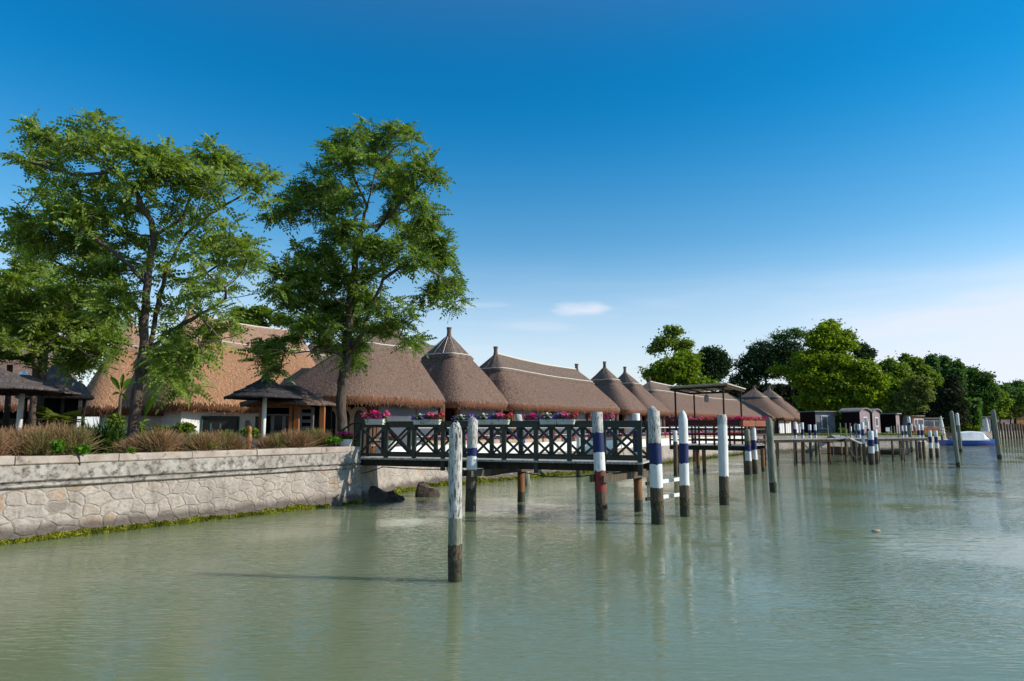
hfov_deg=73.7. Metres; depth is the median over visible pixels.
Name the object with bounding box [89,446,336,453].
ground cover
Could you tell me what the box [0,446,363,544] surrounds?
garden wall
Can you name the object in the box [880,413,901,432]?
wooden cabin
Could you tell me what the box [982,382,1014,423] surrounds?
tree
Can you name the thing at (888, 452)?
rowing boat
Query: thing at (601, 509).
mooring post
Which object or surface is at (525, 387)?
thatched building
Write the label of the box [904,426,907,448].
mooring post
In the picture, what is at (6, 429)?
grass tuft
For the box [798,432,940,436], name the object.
bank grass
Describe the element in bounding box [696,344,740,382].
pine tree
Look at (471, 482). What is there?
mooring post
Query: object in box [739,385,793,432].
thatched building
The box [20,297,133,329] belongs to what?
tree
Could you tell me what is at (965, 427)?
shrub
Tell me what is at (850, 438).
gangplank
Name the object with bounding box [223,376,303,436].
thatched umbrella
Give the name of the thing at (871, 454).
mooring post
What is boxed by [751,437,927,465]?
long jetty
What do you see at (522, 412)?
window
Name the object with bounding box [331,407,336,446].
arched door
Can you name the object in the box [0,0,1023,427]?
sky
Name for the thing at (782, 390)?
undergrowth
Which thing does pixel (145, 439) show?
grass tuft
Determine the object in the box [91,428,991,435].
ground
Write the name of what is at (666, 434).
flower box
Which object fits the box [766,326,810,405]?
tree
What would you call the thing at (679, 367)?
tree
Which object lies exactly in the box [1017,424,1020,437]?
pile
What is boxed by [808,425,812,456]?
mooring post
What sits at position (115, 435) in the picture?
strap leaf plant
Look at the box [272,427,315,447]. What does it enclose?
grass tuft
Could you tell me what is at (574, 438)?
flower box
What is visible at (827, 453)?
jetty ladder
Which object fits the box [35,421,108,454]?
grass tuft
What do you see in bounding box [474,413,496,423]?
flower trough
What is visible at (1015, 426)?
pile
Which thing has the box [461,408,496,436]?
window
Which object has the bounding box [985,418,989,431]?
closed parasol
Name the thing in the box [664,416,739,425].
flower box
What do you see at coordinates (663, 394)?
thatched building
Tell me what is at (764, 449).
jetty ladder
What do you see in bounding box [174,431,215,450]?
grass tuft
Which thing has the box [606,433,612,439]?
flower box
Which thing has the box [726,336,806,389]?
pine tree
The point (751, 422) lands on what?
flower box
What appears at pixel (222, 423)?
window
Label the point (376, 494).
rock
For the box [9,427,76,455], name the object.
grass tuft
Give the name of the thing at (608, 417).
flower trough
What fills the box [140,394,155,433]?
banana plant
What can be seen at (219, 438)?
grass tuft
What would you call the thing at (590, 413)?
window
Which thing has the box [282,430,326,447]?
grass tuft
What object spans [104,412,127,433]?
shrub
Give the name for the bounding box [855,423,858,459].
jetty pole
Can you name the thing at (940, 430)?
drying rack
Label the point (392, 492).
rock
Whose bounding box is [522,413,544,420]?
flower trough
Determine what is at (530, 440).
flower box
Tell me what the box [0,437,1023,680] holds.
water
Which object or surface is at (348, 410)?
arched door
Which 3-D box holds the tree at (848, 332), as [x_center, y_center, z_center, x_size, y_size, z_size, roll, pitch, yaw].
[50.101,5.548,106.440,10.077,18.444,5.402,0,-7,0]
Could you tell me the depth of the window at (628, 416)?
62.03 m
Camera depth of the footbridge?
24.16 m
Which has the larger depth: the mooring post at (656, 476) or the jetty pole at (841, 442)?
the jetty pole at (841, 442)
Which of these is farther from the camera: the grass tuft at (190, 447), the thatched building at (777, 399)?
the thatched building at (777, 399)
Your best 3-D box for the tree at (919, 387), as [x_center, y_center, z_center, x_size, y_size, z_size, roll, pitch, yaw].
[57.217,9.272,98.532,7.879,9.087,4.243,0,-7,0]
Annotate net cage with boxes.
[899,441,908,454]
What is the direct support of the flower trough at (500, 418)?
on the footbridge
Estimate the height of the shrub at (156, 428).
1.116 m
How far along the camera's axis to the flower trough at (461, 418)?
26.75 m
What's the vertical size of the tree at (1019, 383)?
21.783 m
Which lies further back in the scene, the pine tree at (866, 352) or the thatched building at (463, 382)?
the pine tree at (866, 352)
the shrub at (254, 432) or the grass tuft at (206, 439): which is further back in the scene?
the shrub at (254, 432)
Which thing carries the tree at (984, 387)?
on the ground at (783, 434)
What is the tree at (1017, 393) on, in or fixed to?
on the ground at (783, 434)
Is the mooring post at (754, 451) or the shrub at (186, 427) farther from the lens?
the mooring post at (754, 451)
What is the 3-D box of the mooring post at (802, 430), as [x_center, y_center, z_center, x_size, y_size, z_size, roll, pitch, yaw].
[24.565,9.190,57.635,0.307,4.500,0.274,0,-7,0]
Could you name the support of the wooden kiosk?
on the garden ground
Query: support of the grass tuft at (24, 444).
on the garden ground
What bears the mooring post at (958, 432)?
in the water
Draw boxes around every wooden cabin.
[797,411,836,432]
[838,408,871,432]
[870,409,881,432]
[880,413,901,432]
[899,415,924,432]
[922,418,943,434]
[982,417,990,431]
[997,417,1014,430]
[1016,418,1023,430]
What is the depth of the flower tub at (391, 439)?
29.66 m
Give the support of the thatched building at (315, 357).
on the terrace
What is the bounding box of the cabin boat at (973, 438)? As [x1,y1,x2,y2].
[938,431,994,445]
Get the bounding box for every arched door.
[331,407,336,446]
[346,407,351,445]
[351,407,366,452]
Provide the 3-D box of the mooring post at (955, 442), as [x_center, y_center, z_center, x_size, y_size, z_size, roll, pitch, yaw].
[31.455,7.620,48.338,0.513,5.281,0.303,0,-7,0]
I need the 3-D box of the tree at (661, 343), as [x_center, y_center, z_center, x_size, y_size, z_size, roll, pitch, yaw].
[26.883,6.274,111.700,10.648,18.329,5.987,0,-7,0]
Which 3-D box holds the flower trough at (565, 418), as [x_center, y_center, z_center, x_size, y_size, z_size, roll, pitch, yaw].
[1.828,2.622,23.168,0.902,0.441,0.454,-3,-8,21]
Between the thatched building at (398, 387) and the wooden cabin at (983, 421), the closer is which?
the thatched building at (398, 387)
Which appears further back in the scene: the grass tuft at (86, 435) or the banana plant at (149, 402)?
the banana plant at (149, 402)
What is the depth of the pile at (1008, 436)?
168.37 m
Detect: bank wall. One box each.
[750,435,925,452]
[924,431,1023,444]
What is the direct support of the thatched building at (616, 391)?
on the terrace
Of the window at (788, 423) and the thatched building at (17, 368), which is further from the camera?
the window at (788, 423)
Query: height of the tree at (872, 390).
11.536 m
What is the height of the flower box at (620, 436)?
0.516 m
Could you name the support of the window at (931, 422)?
in the wooden cabin at (930, 423)
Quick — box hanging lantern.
[704,393,708,401]
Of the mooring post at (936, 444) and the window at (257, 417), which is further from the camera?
the mooring post at (936, 444)
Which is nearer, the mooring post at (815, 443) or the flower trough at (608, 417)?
the flower trough at (608, 417)
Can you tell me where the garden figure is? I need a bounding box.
[246,426,251,449]
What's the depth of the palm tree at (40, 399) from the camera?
28.92 m
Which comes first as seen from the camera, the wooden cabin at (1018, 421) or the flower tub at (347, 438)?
the flower tub at (347, 438)
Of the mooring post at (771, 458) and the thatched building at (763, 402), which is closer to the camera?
the mooring post at (771, 458)
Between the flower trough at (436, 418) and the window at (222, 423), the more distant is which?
the window at (222, 423)
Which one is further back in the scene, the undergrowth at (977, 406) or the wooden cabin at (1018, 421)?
the wooden cabin at (1018, 421)
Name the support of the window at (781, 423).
in the thatched building at (763, 402)
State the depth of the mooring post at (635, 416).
36.23 m
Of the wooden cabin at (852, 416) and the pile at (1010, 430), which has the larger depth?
the pile at (1010, 430)
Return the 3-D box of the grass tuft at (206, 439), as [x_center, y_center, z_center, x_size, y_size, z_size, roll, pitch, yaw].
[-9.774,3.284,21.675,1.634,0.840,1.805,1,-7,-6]
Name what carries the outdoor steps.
on the ground at (783, 434)
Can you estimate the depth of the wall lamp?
36.48 m
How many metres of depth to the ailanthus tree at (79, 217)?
20.93 m
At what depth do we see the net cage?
55.87 m
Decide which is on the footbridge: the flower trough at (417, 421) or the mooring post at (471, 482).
the flower trough at (417, 421)
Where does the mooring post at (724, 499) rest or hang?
in the water
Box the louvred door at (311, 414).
[299,406,313,430]
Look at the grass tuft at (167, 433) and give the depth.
20.45 m
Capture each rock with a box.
[368,486,401,501]
[388,490,404,499]
[415,481,440,496]
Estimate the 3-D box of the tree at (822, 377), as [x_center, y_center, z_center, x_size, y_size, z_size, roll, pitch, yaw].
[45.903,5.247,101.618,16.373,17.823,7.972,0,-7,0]
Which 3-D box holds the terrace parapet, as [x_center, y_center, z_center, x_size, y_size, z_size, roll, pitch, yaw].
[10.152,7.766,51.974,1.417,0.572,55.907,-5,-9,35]
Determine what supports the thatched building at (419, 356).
on the terrace
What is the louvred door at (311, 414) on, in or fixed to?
in the wooden kiosk
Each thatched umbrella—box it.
[0,367,59,393]
[0,370,80,431]
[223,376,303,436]
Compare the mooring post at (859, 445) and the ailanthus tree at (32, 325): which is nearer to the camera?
the ailanthus tree at (32, 325)
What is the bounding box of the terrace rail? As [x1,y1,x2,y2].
[417,427,743,441]
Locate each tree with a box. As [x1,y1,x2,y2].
[0,108,290,439]
[0,240,137,429]
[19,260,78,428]
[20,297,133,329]
[228,113,477,446]
[229,304,295,326]
[637,345,724,390]
[642,324,705,385]
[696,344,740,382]
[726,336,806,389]
[765,318,873,417]
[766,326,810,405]
[801,318,863,418]
[842,357,896,408]
[851,342,879,407]
[868,353,918,412]
[883,373,936,432]
[894,350,943,414]
[963,364,1004,410]
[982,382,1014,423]
[994,383,1023,428]
[998,388,1023,423]
[1002,379,1023,387]
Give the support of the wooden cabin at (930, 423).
on the ground at (783, 434)
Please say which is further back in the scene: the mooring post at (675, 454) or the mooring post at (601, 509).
the mooring post at (675, 454)
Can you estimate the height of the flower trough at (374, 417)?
0.570 m
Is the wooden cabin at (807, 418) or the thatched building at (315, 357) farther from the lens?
the wooden cabin at (807, 418)
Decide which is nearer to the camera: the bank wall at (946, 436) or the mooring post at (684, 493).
the mooring post at (684, 493)
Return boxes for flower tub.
[333,431,356,445]
[376,434,402,446]
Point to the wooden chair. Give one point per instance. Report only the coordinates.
(373, 445)
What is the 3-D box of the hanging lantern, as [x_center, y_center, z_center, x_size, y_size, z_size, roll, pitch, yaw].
[12.647,3.533,44.409,0.310,0.917,0.302,0,-7,0]
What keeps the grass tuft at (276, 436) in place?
on the garden ground
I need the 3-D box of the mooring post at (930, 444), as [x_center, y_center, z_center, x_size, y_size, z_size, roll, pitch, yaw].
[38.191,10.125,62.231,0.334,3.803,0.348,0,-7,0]
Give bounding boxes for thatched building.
[0,337,77,429]
[78,316,163,437]
[142,308,314,446]
[292,329,446,452]
[308,337,335,364]
[416,343,434,360]
[420,327,507,437]
[480,346,619,441]
[590,361,646,432]
[618,367,669,432]
[643,377,776,433]
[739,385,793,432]
[762,385,800,432]
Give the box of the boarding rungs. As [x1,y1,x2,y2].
[645,477,678,500]
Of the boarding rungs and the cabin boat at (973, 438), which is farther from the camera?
the cabin boat at (973, 438)
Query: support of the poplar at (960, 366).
on the ground at (783, 434)
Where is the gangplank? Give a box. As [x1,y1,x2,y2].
[838,437,867,445]
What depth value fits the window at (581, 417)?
53.91 m
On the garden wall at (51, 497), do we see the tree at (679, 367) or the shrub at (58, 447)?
the shrub at (58, 447)
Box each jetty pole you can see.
[839,423,842,455]
[849,423,852,458]
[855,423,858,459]
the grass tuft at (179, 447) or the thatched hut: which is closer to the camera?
the grass tuft at (179, 447)
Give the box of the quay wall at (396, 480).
[360,441,743,501]
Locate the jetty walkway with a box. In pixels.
[831,435,845,437]
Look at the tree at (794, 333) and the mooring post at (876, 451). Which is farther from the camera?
the tree at (794, 333)
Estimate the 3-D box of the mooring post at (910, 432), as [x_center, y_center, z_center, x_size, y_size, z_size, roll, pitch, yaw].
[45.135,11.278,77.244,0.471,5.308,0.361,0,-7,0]
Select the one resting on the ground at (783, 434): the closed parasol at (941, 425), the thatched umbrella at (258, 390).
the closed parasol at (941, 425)
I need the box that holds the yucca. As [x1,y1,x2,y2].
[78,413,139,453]
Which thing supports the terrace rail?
on the terrace
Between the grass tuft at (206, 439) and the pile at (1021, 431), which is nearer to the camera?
the grass tuft at (206, 439)
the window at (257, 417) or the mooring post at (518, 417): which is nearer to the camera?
the mooring post at (518, 417)
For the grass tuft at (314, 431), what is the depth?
25.41 m
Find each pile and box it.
[1000,423,1003,438]
[1003,422,1006,438]
[1006,424,1009,438]
[1009,424,1012,438]
[1011,423,1014,437]
[1014,424,1017,437]
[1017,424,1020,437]
[1019,423,1022,437]
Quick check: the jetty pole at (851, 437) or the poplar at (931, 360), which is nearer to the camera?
the jetty pole at (851, 437)
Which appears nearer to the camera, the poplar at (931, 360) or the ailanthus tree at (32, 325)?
the ailanthus tree at (32, 325)
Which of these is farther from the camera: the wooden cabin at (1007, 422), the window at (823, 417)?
the wooden cabin at (1007, 422)
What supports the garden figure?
on the garden ground
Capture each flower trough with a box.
[361,410,390,424]
[410,413,430,424]
[419,411,444,424]
[451,414,473,420]
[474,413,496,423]
[489,412,512,423]
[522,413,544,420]
[536,412,560,423]
[553,411,578,423]
[589,412,614,420]
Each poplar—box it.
[923,351,943,390]
[933,353,955,391]
[950,357,973,397]
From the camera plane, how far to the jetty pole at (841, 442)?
67.70 m
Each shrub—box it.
[49,439,65,455]
[71,444,91,464]
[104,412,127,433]
[125,447,135,452]
[139,423,147,434]
[150,424,170,433]
[171,421,196,449]
[239,426,260,440]
[323,435,342,446]
[837,428,847,433]
[961,424,972,430]
[968,425,982,431]
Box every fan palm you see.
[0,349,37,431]
[33,406,86,426]
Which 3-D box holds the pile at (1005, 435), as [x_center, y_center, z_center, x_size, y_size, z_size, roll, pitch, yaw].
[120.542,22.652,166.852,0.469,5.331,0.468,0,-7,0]
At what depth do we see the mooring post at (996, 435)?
60.37 m
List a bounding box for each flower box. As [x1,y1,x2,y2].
[422,436,448,444]
[478,435,499,443]
[499,434,517,442]
[525,435,542,442]
[541,434,561,441]
[572,434,588,440]
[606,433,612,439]
[612,432,624,439]
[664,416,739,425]
[664,432,672,437]
[737,416,768,425]
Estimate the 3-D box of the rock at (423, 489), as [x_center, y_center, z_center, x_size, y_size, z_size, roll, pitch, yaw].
[-3.445,6.226,27.962,1.091,0.897,0.864,0,-7,0]
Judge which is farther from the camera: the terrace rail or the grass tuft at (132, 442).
the terrace rail
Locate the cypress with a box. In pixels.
[917,372,975,430]
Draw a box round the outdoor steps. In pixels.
[816,421,833,433]
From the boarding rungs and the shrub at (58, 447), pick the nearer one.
the shrub at (58, 447)
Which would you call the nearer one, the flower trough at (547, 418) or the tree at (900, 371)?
the flower trough at (547, 418)
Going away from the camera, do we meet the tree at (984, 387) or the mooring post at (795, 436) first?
the mooring post at (795, 436)
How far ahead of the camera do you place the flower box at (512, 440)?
37.74 m
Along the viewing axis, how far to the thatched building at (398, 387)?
36.48 m
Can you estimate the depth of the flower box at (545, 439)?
40.30 m
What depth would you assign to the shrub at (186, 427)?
24.67 m
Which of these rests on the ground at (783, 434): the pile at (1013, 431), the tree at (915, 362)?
the tree at (915, 362)
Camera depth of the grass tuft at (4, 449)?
17.27 m
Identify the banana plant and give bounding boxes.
[110,374,132,416]
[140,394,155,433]
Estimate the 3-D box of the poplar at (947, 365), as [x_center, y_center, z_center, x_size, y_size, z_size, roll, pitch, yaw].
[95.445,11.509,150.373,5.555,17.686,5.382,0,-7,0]
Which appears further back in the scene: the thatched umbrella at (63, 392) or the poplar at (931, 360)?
the poplar at (931, 360)
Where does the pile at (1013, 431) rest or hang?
in the water
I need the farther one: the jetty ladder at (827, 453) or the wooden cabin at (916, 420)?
the wooden cabin at (916, 420)
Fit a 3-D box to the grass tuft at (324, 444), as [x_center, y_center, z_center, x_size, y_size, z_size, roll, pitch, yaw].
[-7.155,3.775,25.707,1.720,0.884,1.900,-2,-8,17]
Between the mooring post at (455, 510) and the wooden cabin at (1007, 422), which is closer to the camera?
the mooring post at (455, 510)
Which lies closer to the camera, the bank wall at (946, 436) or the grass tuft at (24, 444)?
the grass tuft at (24, 444)
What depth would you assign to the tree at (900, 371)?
107.16 m
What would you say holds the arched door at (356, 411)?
in the thatched building at (398, 387)
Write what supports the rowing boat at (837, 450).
on the water
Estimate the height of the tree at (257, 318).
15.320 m
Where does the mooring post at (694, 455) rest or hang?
in the water
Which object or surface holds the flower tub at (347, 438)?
on the garden wall at (51, 497)
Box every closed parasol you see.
[939,416,944,433]
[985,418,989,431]
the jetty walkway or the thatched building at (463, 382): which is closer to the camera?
the thatched building at (463, 382)
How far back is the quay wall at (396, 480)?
32.42 m
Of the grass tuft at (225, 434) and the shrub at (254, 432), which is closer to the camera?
the grass tuft at (225, 434)
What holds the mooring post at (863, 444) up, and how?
in the water
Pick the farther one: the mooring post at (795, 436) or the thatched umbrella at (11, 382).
the mooring post at (795, 436)
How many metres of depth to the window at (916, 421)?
97.59 m
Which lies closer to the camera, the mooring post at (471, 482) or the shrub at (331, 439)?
the mooring post at (471, 482)
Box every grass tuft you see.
[0,425,43,455]
[0,428,32,455]
[1,423,63,455]
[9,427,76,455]
[19,420,88,454]
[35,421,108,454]
[49,423,124,454]
[100,438,141,452]
[115,434,157,452]
[117,431,176,451]
[127,425,198,451]
[163,428,199,451]
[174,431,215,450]
[182,432,229,450]
[191,429,243,450]
[207,428,251,449]
[220,433,256,449]
[249,433,289,448]
[260,432,294,447]
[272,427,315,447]
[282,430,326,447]
[295,427,338,446]
[313,431,339,446]
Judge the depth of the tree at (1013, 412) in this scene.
182.85 m
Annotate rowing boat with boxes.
[830,446,866,454]
[880,449,910,454]
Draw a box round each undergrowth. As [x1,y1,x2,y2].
[719,381,803,407]
[794,396,983,432]
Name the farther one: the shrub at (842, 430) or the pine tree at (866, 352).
the pine tree at (866, 352)
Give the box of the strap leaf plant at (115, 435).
[99,424,126,452]
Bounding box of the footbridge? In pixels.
[338,420,649,511]
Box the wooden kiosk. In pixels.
[239,381,335,445]
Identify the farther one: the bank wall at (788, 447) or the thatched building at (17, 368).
the bank wall at (788, 447)
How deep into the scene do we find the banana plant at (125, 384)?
24.93 m
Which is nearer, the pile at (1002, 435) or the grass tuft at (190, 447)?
the grass tuft at (190, 447)
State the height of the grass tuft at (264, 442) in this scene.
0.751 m
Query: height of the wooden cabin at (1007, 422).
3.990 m
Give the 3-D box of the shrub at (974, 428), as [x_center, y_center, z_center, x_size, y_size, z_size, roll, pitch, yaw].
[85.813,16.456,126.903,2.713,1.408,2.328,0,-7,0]
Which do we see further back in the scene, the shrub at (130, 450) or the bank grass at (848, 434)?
the bank grass at (848, 434)
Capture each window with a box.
[200,416,239,437]
[255,416,258,438]
[379,405,438,446]
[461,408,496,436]
[515,410,550,438]
[555,411,586,436]
[590,413,614,431]
[626,414,632,432]
[778,420,784,432]
[786,420,790,432]
[821,415,827,428]
[914,419,919,426]
[924,420,928,426]
[928,420,934,426]
[934,420,938,426]
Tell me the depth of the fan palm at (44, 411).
22.21 m
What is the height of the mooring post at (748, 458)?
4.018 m
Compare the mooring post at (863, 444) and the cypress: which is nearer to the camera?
the mooring post at (863, 444)
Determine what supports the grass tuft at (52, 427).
on the garden ground
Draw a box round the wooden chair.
[370,439,379,452]
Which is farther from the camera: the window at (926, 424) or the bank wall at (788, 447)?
the window at (926, 424)
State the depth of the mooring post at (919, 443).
62.24 m
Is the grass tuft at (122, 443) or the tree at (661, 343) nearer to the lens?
the grass tuft at (122, 443)
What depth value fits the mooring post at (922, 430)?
64.38 m
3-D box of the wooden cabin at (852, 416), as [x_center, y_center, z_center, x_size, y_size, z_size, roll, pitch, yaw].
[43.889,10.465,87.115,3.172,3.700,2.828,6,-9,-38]
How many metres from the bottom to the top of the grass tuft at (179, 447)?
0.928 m
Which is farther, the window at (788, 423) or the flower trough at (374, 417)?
the window at (788, 423)
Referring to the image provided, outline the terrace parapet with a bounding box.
[376,436,743,452]
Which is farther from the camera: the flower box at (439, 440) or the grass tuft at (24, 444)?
the flower box at (439, 440)
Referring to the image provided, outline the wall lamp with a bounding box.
[245,420,250,426]
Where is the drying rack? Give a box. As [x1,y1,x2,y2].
[926,426,948,434]
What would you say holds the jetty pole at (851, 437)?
in the water
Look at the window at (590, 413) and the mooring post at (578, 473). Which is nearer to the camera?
the mooring post at (578, 473)
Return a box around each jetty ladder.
[758,434,766,460]
[821,442,833,455]
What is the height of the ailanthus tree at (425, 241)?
15.359 m
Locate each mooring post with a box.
[448,421,461,581]
[465,416,477,510]
[515,414,530,485]
[576,433,581,475]
[591,412,607,520]
[632,413,639,480]
[647,406,664,524]
[673,430,677,475]
[678,410,689,516]
[693,435,696,461]
[717,414,729,504]
[744,429,751,474]
[750,426,757,473]
[765,417,776,492]
[793,422,797,462]
[800,423,803,437]
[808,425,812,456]
[814,425,817,456]
[857,424,861,459]
[860,422,866,464]
[866,422,868,455]
[868,431,874,464]
[873,429,878,463]
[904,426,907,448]
[907,417,913,451]
[916,425,921,457]
[920,425,925,456]
[928,431,933,457]
[934,431,939,457]
[949,411,960,466]
[955,413,962,451]
[990,410,1002,458]
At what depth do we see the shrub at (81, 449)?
18.01 m
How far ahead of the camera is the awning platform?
43.48 m
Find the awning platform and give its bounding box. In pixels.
[668,383,765,473]
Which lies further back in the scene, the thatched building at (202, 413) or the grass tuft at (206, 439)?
the thatched building at (202, 413)
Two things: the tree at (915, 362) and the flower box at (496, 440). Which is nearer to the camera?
the flower box at (496, 440)
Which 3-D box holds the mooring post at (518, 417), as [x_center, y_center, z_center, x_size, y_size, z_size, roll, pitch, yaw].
[0.603,5.990,33.352,0.957,4.762,0.392,0,-7,0]
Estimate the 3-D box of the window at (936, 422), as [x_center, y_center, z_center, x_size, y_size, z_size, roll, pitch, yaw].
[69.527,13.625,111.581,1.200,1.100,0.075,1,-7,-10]
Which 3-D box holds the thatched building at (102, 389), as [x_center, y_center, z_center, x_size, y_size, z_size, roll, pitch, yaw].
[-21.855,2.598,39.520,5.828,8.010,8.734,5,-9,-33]
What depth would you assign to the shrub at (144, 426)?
24.76 m
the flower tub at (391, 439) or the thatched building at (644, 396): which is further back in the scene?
the thatched building at (644, 396)
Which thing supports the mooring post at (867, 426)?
in the water
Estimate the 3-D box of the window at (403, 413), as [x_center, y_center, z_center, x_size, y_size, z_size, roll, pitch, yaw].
[-5.649,4.708,37.603,0.080,2.200,5.380,-5,-9,33]
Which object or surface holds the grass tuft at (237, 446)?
on the garden ground
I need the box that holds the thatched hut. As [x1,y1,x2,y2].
[15,364,94,428]
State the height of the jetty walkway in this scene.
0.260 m

